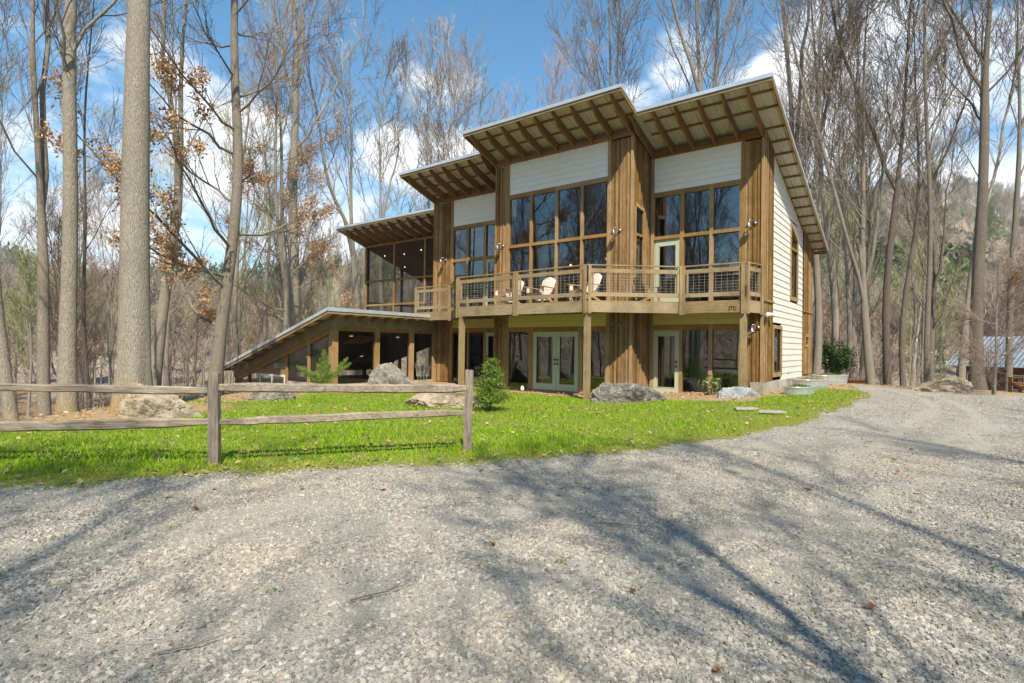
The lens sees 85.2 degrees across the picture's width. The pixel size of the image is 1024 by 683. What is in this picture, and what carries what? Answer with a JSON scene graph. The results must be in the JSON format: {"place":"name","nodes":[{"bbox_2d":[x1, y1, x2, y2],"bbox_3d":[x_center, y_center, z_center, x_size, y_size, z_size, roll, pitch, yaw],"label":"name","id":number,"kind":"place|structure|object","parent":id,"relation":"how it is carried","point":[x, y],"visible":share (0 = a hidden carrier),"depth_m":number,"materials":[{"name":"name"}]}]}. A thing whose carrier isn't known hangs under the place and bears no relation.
{"place":"outdoors","nodes":[
{"label":"outdoors","id":0,"kind":"place"},
{"bbox_2d":[0,376,430,419],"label":"ground","id":1,"kind":"structure","parent":0,"point":[23,406],"depth_m":74.38,"materials":[{"name":"brown soil"}]},
{"bbox_2d":[0,0,61,418],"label":"woodland tree","id":2,"kind":"object","parent":1,"relation":"on","point":[2,104],"visible":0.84,"depth_m":31.05,"materials":[{"name":"brown plant"}]},
{"bbox_2d":[6,176,118,351],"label":"woodland tree","id":3,"kind":"object","parent":1,"relation":"on","point":[57,231],"visible":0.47,"depth_m":37.08,"materials":[{"name":"brown plant"}]},
{"bbox_2d":[30,152,118,349],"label":"woodland tree","id":4,"kind":"object","parent":1,"relation":"on","point":[81,246],"visible":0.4,"depth_m":41.97,"materials":[{"name":"brown plant"}]},
{"bbox_2d":[47,101,120,395],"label":"woodland tree","id":5,"kind":"object","parent":1,"relation":"on","point":[111,312],"visible":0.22,"depth_m":48.80,"materials":[{"name":"grey plant"}]},
{"bbox_2d":[78,197,152,384],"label":"woodland tree","id":6,"kind":"object","parent":1,"relation":"on","point":[108,347],"visible":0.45,"depth_m":43.91,"materials":[{"name":"brown plant"}]},
{"bbox_2d":[81,106,191,333],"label":"woodland tree","id":7,"kind":"object","parent":1,"relation":"on","point":[99,200],"visible":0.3,"depth_m":40.93,"materials":[{"name":"brown plant"}]},
{"bbox_2d":[0,311,321,420],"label":"undergrowth","id":8,"kind":"object","parent":1,"relation":"on","point":[163,375],"visible":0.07,"depth_m":21.43,"materials":[{"name":"brown plant"}]},
{"bbox_2d":[0,262,361,419],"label":"undergrowth","id":9,"kind":"object","parent":1,"relation":"on","point":[184,384],"visible":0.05,"depth_m":19.40,"materials":[{"name":"brown plant"}]},
{"bbox_2d":[150,149,221,385],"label":"woodland tree","id":10,"kind":"object","parent":1,"relation":"on","point":[166,349],"visible":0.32,"depth_m":45.97,"materials":[{"name":"brown plant"}]},
{"bbox_2d":[190,99,287,354],"bbox_3d":[-19.337,-4.844,40.485,6.020,24.275,6.822,1,-1,0],"label":"woodland tree","id":11,"kind":"object","parent":1,"relation":"on","point":[239,306],"visible":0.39,"depth_m":39.68,"materials":[{"name":"brown plant"}]},
{"bbox_2d":[196,74,288,378],"bbox_3d":[-13.647,-5.238,29.096,5.021,18.526,3.492,1,-1,-6],"label":"woodland tree","id":12,"kind":"object","parent":1,"relation":"on","point":[234,311],"visible":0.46,"depth_m":28.43,"materials":[{"name":"grey plant"}]},
{"bbox_2d":[207,109,303,377],"bbox_3d":[-15.874,-4.756,35.324,3.998,21.214,5.750,0,-1,37],"label":"woodland tree","id":13,"kind":"object","parent":1,"relation":"on","point":[265,319],"visible":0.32,"depth_m":35.95,"materials":[{"name":"brown plant"}]},
{"bbox_2d":[215,0,347,297],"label":"woodland tree","id":14,"kind":"object","parent":1,"relation":"on","point":[275,183],"visible":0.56,"depth_m":29.73,"materials":[{"name":"brown plant"}]},
{"bbox_2d":[242,178,328,320],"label":"woodland tree","id":15,"kind":"object","parent":1,"relation":"on","point":[278,266],"visible":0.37,"depth_m":37.39,"materials":[{"name":"brown plant"}]},
{"bbox_2d":[257,210,333,376],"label":"woodland tree","id":16,"kind":"object","parent":1,"relation":"on","point":[311,288],"visible":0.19,"depth_m":46.99,"materials":[{"name":"brown plant"}]},
{"bbox_2d":[268,172,328,326],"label":"woodland tree","id":17,"kind":"object","parent":1,"relation":"on","point":[298,254],"visible":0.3,"depth_m":45.02,"materials":[{"name":"brown plant"}]},
{"bbox_2d":[254,0,367,376],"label":"bare tree","id":18,"kind":"object","parent":1,"relation":"on","point":[294,301],"visible":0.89,"depth_m":26.70,"materials":[{"name":"grey plant"}]},
{"bbox_2d":[301,233,342,374],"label":"woodland tree","id":19,"kind":"object","parent":1,"relation":"on","point":[322,295],"visible":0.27,"depth_m":59.72,"materials":[{"name":"brown plant"}]},
{"bbox_2d":[301,194,348,312],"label":"woodland tree","id":20,"kind":"object","parent":1,"relation":"on","point":[330,257],"visible":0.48,"depth_m":50.79,"materials":[{"name":"brown plant"}]},
{"bbox_2d":[282,0,399,374],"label":"bare tree","id":21,"kind":"object","parent":1,"relation":"on","point":[351,243],"visible":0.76,"depth_m":35.92,"materials":[{"name":"grey plant"}]},
{"bbox_2d":[323,231,364,308],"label":"woodland tree","id":22,"kind":"object","parent":1,"relation":"on","point":[350,274],"visible":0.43,"depth_m":46.90,"materials":[{"name":"brown plant"}]},
{"bbox_2d":[330,0,443,219],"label":"bare tree","id":23,"kind":"object","parent":1,"relation":"on","point":[387,194],"visible":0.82,"depth_m":42.60,"materials":[{"name":"grey plant"}]},
{"bbox_2d":[382,8,487,210],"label":"bare tree","id":24,"kind":"object","parent":1,"relation":"on","point":[418,104],"visible":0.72,"depth_m":42.22,"materials":[{"name":"grey plant"}]},
{"bbox_2d":[401,58,476,210],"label":"bare tree","id":25,"kind":"object","parent":1,"relation":"on","point":[436,128],"visible":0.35,"depth_m":41.30,"materials":[{"name":"grey plant"}]},
{"bbox_2d":[406,9,530,167],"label":"bare tree","id":26,"kind":"object","parent":1,"relation":"on","point":[451,92],"visible":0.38,"depth_m":44.23,"materials":[{"name":"grey plant"}]},
{"bbox_2d":[434,29,608,125],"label":"bare tree","id":27,"kind":"object","parent":1,"relation":"on","point":[551,84],"visible":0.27,"depth_m":47.95,"materials":[{"name":"grey plant"}]},
{"bbox_2d":[224,71,828,399],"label":"house","id":28,"kind":"structure","parent":1,"relation":"on","point":[699,208],"depth_m":19.21,"materials":[{"name":"brown wood"}]},
{"bbox_2d":[451,328,493,384],"bbox_3d":[-1.212,0.585,22.572,3.330,2.260,0.105,0,-1,38],"label":"window frame","id":29,"kind":"structure","parent":28,"relation":"in","point":[454,330],"depth_m":22.98,"materials":[{"name":"brown wood"}]},
{"bbox_2d":[452,216,516,309],"bbox_3d":[-1.175,-3.029,22.594,3.330,3.650,0.135,0,-1,38],"label":"window frame","id":30,"kind":"structure","parent":28,"relation":"in","point":[485,239],"depth_m":22.96,"materials":[{"name":"brown wood"}]},
{"bbox_2d":[525,277,556,302],"bbox_3d":[1.008,-1.704,18.523,0.820,0.978,1.000,0,-1,40],"label":"deck chair","id":31,"kind":"object","parent":28,"relation":"on","point":[550,289],"visible":0.77,"depth_m":18.59,"materials":[{"name":"white wood"}]},
{"bbox_2d":[533,332,556,389],"bbox_3d":[1.117,0.688,19.149,0.940,2.010,0.105,0,-1,38],"label":"door","id":32,"kind":"structure","parent":28,"relation":"in","point":[545,386],"depth_m":19.13,"materials":[{"name":"green paint"}]},
{"bbox_2d":[541,337,552,383],"bbox_3d":[1.233,0.663,19.479,0.520,1.930,0.088,0,-1,38],"label":"curtain","id":33,"kind":"object","parent":28,"relation":"hanging from","point":[546,368],"visible":0.78,"depth_m":19.49,"materials":[{"name":"grey fabric"}]},
{"bbox_2d":[507,326,605,394],"bbox_3d":[1.439,0.610,18.952,3.990,2.210,0.105,0,-1,38],"label":"window frame","id":34,"kind":"structure","parent":28,"relation":"in","point":[593,328],"depth_m":19.13,"materials":[{"name":"brown wood"}]},
{"bbox_2d":[508,176,607,302],"bbox_3d":[1.479,-3.244,18.976,3.990,4.080,0.135,0,-1,38],"label":"window frame","id":35,"kind":"structure","parent":28,"relation":"in","point":[582,184],"depth_m":18.93,"materials":[{"name":"brown wood"}]},
{"bbox_2d":[556,332,577,391],"bbox_3d":[1.835,0.692,18.595,0.845,2.010,0.105,0,-1,38],"label":"door","id":36,"kind":"structure","parent":28,"relation":"in","point":[560,387],"depth_m":18.58,"materials":[{"name":"green paint"}]},
{"bbox_2d":[634,202,644,300],"bbox_3d":[3.997,-2.810,17.581,0.105,3.050,0.620,0,-1,38],"label":"window frame","id":37,"kind":"structure","parent":28,"relation":"in","point":[637,206],"depth_m":17.74,"materials":[{"name":"brown wood"}]},
{"bbox_2d":[659,336,671,386],"bbox_3d":[4.988,0.663,18.102,0.450,2.000,0.088,0,-1,38],"label":"curtain","id":38,"kind":"object","parent":28,"relation":"hanging from","point":[665,378],"visible":0.79,"depth_m":18.11,"materials":[{"name":"grey fabric"}]},
{"bbox_2d":[654,332,678,392],"bbox_3d":[4.929,0.701,17.790,0.830,2.035,0.105,0,-1,38],"label":"door","id":39,"kind":"structure","parent":28,"relation":"in","point":[676,381],"depth_m":17.76,"materials":[{"name":"green paint"}]},
{"bbox_2d":[655,240,679,301],"bbox_3d":[4.970,-2.213,17.814,0.800,2.005,0.105,0,-1,38],"label":"door","id":40,"kind":"structure","parent":28,"relation":"in","point":[675,242],"depth_m":17.80,"materials":[{"name":"white paint"}]},
{"bbox_2d":[652,324,739,392],"bbox_3d":[5.664,0.613,17.276,2.710,2.280,0.105,0,-1,38],"label":"window frame","id":41,"kind":"structure","parent":28,"relation":"in","point":[710,327],"depth_m":17.11,"materials":[{"name":"brown wood"}]},
{"bbox_2d":[653,179,740,300],"bbox_3d":[5.701,-2.991,17.297,2.710,3.650,0.135,0,-1,38],"label":"window frame","id":42,"kind":"structure","parent":28,"relation":"in","point":[682,192],"depth_m":17.11,"materials":[{"name":"brown wood"}]},
{"bbox_2d":[689,331,706,391],"bbox_3d":[5.828,0.667,17.455,0.570,2.000,0.088,0,-1,38],"label":"curtain","id":43,"kind":"object","parent":28,"relation":"hanging from","point":[698,362],"visible":0.91,"depth_m":17.46,"materials":[{"name":"grey fabric"}]},
{"bbox_2d":[729,331,738,386],"bbox_3d":[6.691,0.682,16.790,0.350,1.980,0.088,0,-1,38],"label":"curtain","id":44,"kind":"object","parent":28,"relation":"hanging from","point":[733,380],"visible":0.71,"depth_m":16.77,"materials":[{"name":"grey fabric"}]},
{"bbox_2d":[773,325,782,376],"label":"window frame","id":45,"kind":"structure","parent":28,"relation":"in","point":[776,373],"depth_m":17.77,"materials":[{"name":"brown wood"}]},
{"bbox_2d":[790,221,798,301],"bbox_3d":[9.808,-2.739,19.391,0.105,2.670,1.220,0,-1,38],"label":"window frame","id":46,"kind":"structure","parent":28,"relation":"in","point":[793,233],"depth_m":19.52,"materials":[{"name":"brown wood"}]},
{"bbox_2d":[541,0,655,107],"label":"bare tree","id":47,"kind":"object","parent":1,"relation":"on","point":[618,49],"visible":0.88,"depth_m":32.56,"materials":[{"name":"grey plant"}]},
{"bbox_2d":[638,0,762,93],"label":"bare tree","id":48,"kind":"object","parent":1,"relation":"on","point":[698,85],"visible":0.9,"depth_m":29.82,"materials":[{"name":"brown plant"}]},
{"bbox_2d":[648,0,760,100],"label":"bare tree","id":49,"kind":"object","parent":1,"relation":"on","point":[716,49],"visible":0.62,"depth_m":31.12,"materials":[{"name":"grey plant"}]},
{"bbox_2d":[776,42,860,350],"bbox_3d":[17.860,-5.935,32.778,6.028,24.309,6.832,1,-1,12],"label":"woodland tree","id":50,"kind":"object","parent":1,"relation":"on","point":[831,205],"visible":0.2,"depth_m":32.82,"materials":[{"name":"grey plant"}]},
{"bbox_2d":[793,0,901,377],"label":"bare tree","id":51,"kind":"object","parent":1,"relation":"on","point":[848,297],"visible":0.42,"depth_m":27.25,"materials":[{"name":"grey plant"}]},
{"bbox_2d":[819,145,878,372],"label":"woodland tree","id":52,"kind":"object","parent":1,"relation":"on","point":[836,268],"visible":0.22,"depth_m":39.79,"materials":[{"name":"brown plant"}]},
{"bbox_2d":[822,242,881,373],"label":"woodland tree","id":53,"kind":"object","parent":1,"relation":"on","point":[844,298],"visible":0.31,"depth_m":51.90,"materials":[{"name":"brown plant"}]},
{"bbox_2d":[820,128,912,378],"bbox_3d":[23.093,-3.696,36.270,5.854,21.601,4.071,0,-1,35],"label":"woodland tree","id":54,"kind":"object","parent":1,"relation":"on","point":[854,313],"visible":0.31,"depth_m":35.99,"materials":[{"name":"brown plant"}]},
{"bbox_2d":[826,51,941,378],"bbox_3d":[19.559,-5.102,31.151,4.992,21.466,6.260,1,-1,-7],"label":"woodland tree","id":55,"kind":"object","parent":1,"relation":"on","point":[877,261],"visible":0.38,"depth_m":30.19,"materials":[{"name":"brown plant"}]},
{"bbox_2d":[874,111,956,386],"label":"woodland tree","id":56,"kind":"object","parent":1,"relation":"on","point":[915,342],"visible":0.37,"depth_m":40.98,"materials":[{"name":"grey plant"}]},
{"bbox_2d":[881,180,962,385],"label":"woodland tree","id":57,"kind":"object","parent":1,"relation":"on","point":[918,375],"visible":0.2,"depth_m":44.81,"materials":[{"name":"brown plant"}]},
{"bbox_2d":[892,227,953,363],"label":"woodland tree","id":58,"kind":"object","parent":1,"relation":"on","point":[918,298],"visible":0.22,"depth_m":46.42,"materials":[{"name":"brown plant"}]},
{"bbox_2d":[857,74,997,380],"bbox_3d":[23.952,-4.113,31.407,7.649,20.728,6.042,1,-1,-25],"label":"woodland tree","id":59,"kind":"object","parent":1,"relation":"on","point":[935,273],"visible":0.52,"depth_m":31.06,"materials":[{"name":"brown plant"}]},
{"bbox_2d":[891,192,969,383],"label":"woodland tree","id":60,"kind":"object","parent":1,"relation":"on","point":[922,283],"visible":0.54,"depth_m":39.49,"materials":[{"name":"brown plant"}]},
{"bbox_2d":[884,0,1023,379],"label":"bare tree","id":61,"kind":"object","parent":1,"relation":"on","point":[961,372],"visible":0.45,"depth_m":22.15,"materials":[{"name":"brown plant"}]},
{"bbox_2d":[941,0,1023,390],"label":"bare tree","id":62,"kind":"object","parent":1,"relation":"on","point":[1014,229],"visible":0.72,"depth_m":20.52,"materials":[{"name":"brown plant"}]},
{"bbox_2d":[945,336,1023,390],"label":"cabin","id":63,"kind":"object","parent":1,"relation":"on","point":[1018,369],"visible":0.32,"depth_m":40.18,"materials":[{"name":"grey wood"}]},
{"bbox_2d":[0,384,1023,682],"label":"gravel drive","id":64,"kind":"structure","parent":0,"point":[770,444],"depth_m":4.29,"materials":[{"name":"grey gravel"}]},
{"bbox_2d":[0,393,1023,682],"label":"gravel stones","id":65,"kind":"object","parent":64,"relation":"on","point":[972,561],"visible":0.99,"depth_m":3.79,"materials":[{"name":"grey gravel"}]},
{"bbox_2d":[0,419,1023,619],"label":"weeds","id":66,"kind":"object","parent":64,"relation":"on","point":[921,502],"visible":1,"depth_m":5.29,"materials":[{"name":"brown plant"}]},
{"bbox_2d":[934,234,1023,395],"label":"sapling","id":67,"kind":"object","parent":64,"relation":"on","point":[1014,274],"visible":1,"depth_m":16.93,"materials":[{"name":"brown plant"}]},
{"bbox_2d":[0,378,1023,524],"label":"lawn","id":68,"kind":"structure","parent":0,"point":[106,415],"depth_m":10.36,"materials":[{"name":"green plant"}]},
{"bbox_2d":[0,276,19,420],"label":"bare tree","id":69,"kind":"object","parent":68,"relation":"on","point":[9,406],"visible":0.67,"depth_m":12.85,"materials":[{"name":"grey plant"}]},
{"bbox_2d":[0,0,107,416],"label":"bare tree","id":70,"kind":"object","parent":68,"relation":"on","point":[43,399],"visible":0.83,"depth_m":17.09,"materials":[{"name":"brown plant"}]},
{"bbox_2d":[24,0,179,414],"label":"bare tree","id":71,"kind":"object","parent":68,"relation":"on","point":[67,373],"visible":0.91,"depth_m":13.26,"materials":[{"name":"brown plant"}]},
{"bbox_2d":[37,0,168,409],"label":"bare tree","id":72,"kind":"object","parent":68,"relation":"on","point":[84,333],"visible":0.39,"depth_m":20.39,"materials":[{"name":"grey plant"}]},
{"bbox_2d":[109,0,153,413],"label":"giant tree","id":73,"kind":"object","parent":68,"relation":"on","point":[133,363],"visible":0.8,"depth_m":12.20,"materials":[{"name":"beige plant"}]},
{"bbox_2d":[116,382,202,417],"bbox_3d":[-7.443,1.549,11.710,2.052,1.349,0.966,1,-1,12],"label":"boulder","id":74,"kind":"object","parent":68,"relation":"on","point":[152,406],"visible":0.48,"depth_m":11.38,"materials":[{"name":"beige stone"}]},
{"bbox_2d":[98,0,247,385],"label":"bare tree","id":75,"kind":"object","parent":68,"relation":"on","point":[158,344],"visible":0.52,"depth_m":19.13,"materials":[{"name":"brown plant"}]},
{"bbox_2d":[28,0,356,396],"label":"oak tree","id":76,"kind":"object","parent":68,"relation":"on","point":[241,166],"visible":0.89,"depth_m":16.24,"materials":[{"name":"brown plant"}]},
{"bbox_2d":[0,370,473,464],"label":"split rail fence","id":77,"kind":"object","parent":68,"relation":"on","point":[214,421],"visible":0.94,"depth_m":7.07,"materials":[{"name":"brown wood"}]},
{"bbox_2d":[243,392,297,400],"bbox_3d":[-6.785,1.666,15.546,1.393,0.975,1.168,0,-1,25],"label":"boulder","id":78,"kind":"object","parent":68,"relation":"on","point":[259,396],"visible":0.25,"depth_m":15.22,"materials":[{"name":"grey stone"}]},
{"bbox_2d":[206,11,362,377],"bbox_3d":[-10.109,-6.301,26.067,7.199,18.717,7.807,1,-1,0],"label":"oak tree","id":79,"kind":"object","parent":68,"relation":"on","point":[315,247],"visible":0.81,"depth_m":25.51,"materials":[{"name":"brown plant"}]},
{"bbox_2d":[296,349,350,383],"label":"juniper sapling","id":80,"kind":"object","parent":68,"relation":"on","point":[320,377],"visible":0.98,"depth_m":18.70,"materials":[{"name":"green plant"}]},
{"bbox_2d":[367,362,414,383],"bbox_3d":[-3.887,1.543,18.454,1.674,1.685,0.976,1,-1,8],"label":"boulder","id":81,"kind":"object","parent":68,"relation":"on","point":[388,373],"visible":0.41,"depth_m":18.11,"materials":[{"name":"grey stone"}]},
{"bbox_2d":[404,383,484,407],"bbox_3d":[-1.685,1.648,14.478,2.180,1.149,1.290,1,-1,-12],"label":"boulder","id":82,"kind":"object","parent":68,"relation":"on","point":[443,400],"visible":0.23,"depth_m":13.98,"materials":[{"name":"beige stone"}]},
{"bbox_2d":[460,357,516,410],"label":"spruce sapling","id":83,"kind":"object","parent":68,"relation":"on","point":[492,397],"visible":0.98,"depth_m":13.24,"materials":[{"name":"green plant"}]},
{"bbox_2d":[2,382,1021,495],"bbox_3d":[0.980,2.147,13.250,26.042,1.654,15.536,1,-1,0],"label":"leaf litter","id":84,"kind":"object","parent":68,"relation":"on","point":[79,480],"visible":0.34,"depth_m":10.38,"materials":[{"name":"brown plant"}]},
{"bbox_2d":[590,383,666,402],"bbox_3d":[3.390,1.729,16.191,2.320,1.032,1.125,1,-1,3],"label":"boulder","id":85,"kind":"object","parent":68,"relation":"on","point":[618,392],"visible":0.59,"depth_m":15.75,"materials":[{"name":"grey stone"}]},
{"bbox_2d":[717,386,758,397],"bbox_3d":[6.226,1.760,15.373,1.266,1.017,0.973,1,-1,-35],"label":"boulder","id":86,"kind":"object","parent":68,"relation":"on","point":[734,392],"visible":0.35,"depth_m":15.27,"materials":[{"name":"grey stone"}]},
{"bbox_2d":[783,383,815,394],"bbox_3d":[8.333,1.407,16.139,1.173,0.400,0.632,1,-1,-38],"label":"stock tank planter","id":87,"kind":"object","parent":68,"relation":"on","point":[800,389],"visible":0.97,"depth_m":15.83,"materials":[{"name":"metal"}]},
{"bbox_2d":[751,0,866,146],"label":"bare tree","id":88,"kind":"object","parent":68,"relation":"on","point":[790,83],"visible":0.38,"depth_m":25.53,"materials":[{"name":"brown plant"}]},
{"bbox_2d":[793,377,828,388],"bbox_3d":[9.983,1.380,18.589,1.530,0.422,0.714,1,-1,-35],"label":"stock tank planter","id":89,"kind":"object","parent":68,"relation":"on","point":[819,383],"visible":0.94,"depth_m":18.25,"materials":[{"name":"metal"}]},
{"bbox_2d":[759,0,892,372],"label":"bare tree","id":90,"kind":"object","parent":68,"relation":"on","point":[833,297],"visible":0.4,"depth_m":24.70,"materials":[{"name":"brown plant"}]},
{"bbox_2d":[810,373,848,384],"bbox_3d":[12.083,1.405,21.189,1.785,0.433,0.765,1,-1,-30],"label":"stock tank planter","id":91,"kind":"object","parent":68,"relation":"on","point":[838,379],"visible":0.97,"depth_m":20.85,"materials":[{"name":"metal"}]},
{"bbox_2d":[812,337,858,373],"bbox_3d":[13.949,0.975,24.387,2.142,2.372,1.930,1,-1,19],"label":"holly bush","id":92,"kind":"object","parent":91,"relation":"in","point":[839,361],"visible":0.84,"depth_m":24.03,"materials":[{"name":"green plant"}]},
{"bbox_2d":[778,0,881,373],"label":"bare tree","id":93,"kind":"object","parent":68,"relation":"on","point":[817,362],"visible":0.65,"depth_m":22.94,"materials":[{"name":"brown plant"}]},
{"bbox_2d":[742,0,967,384],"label":"bare tree","id":94,"kind":"object","parent":68,"relation":"on","point":[862,275],"visible":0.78,"depth_m":22.12,"materials":[{"name":"brown plant"}]},
{"bbox_2d":[796,0,996,385],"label":"bare tree","id":95,"kind":"object","parent":68,"relation":"on","point":[886,347],"visible":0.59,"depth_m":22.24,"materials":[{"name":"brown plant"}]},
{"bbox_2d":[848,0,1002,382],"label":"bare tree","id":96,"kind":"object","parent":68,"relation":"on","point":[927,368],"visible":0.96,"depth_m":19.96,"materials":[{"name":"brown plant"}]},
{"bbox_2d":[849,0,1023,386],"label":"bare tree","id":97,"kind":"object","parent":68,"relation":"on","point":[902,374],"visible":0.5,"depth_m":24.03,"materials":[{"name":"brown plant"}]},
{"bbox_2d":[910,375,975,392],"bbox_3d":[13.898,1.701,18.078,1.758,1.257,1.330,0,-1,43],"label":"boulder","id":98,"kind":"object","parent":68,"relation":"on","point":[952,384],"visible":0.52,"depth_m":17.65,"materials":[{"name":"beige stone"}]},
{"bbox_2d":[898,0,1023,389],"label":"leaning tree","id":99,"kind":"object","parent":68,"relation":"on","point":[978,278],"visible":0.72,"depth_m":19.22,"materials":[{"name":"brown plant"}]},
{"bbox_2d":[0,202,1023,402],"bbox_3d":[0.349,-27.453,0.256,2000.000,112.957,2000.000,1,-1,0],"label":"hills","id":100,"kind":"structure","parent":0,"point":[21,379],"depth_m":129.62,"materials":[{"name":"plant"}]},
{"bbox_2d":[0,241,364,306],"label":"pines","id":101,"kind":"object","parent":100,"relation":"on","point":[260,268],"visible":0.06,"depth_m":342.88,"materials":[{"name":"green plant"}]},
{"bbox_2d":[810,186,968,329],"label":"pines","id":102,"kind":"object","parent":100,"relation":"on","point":[947,260],"visible":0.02,"depth_m":132.81,"materials":[{"name":"plant"}]},
{"bbox_2d":[808,180,1000,314],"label":"pines","id":103,"kind":"object","parent":100,"relation":"on","point":[948,250],"depth_m":145.81,"materials":[{"name":"green plant"}]},
{"bbox_2d":[0,0,1023,274],"label":"sky","id":104,"kind":"structure","parent":0,"point":[516,33],"materials":[{"name":"blue"}]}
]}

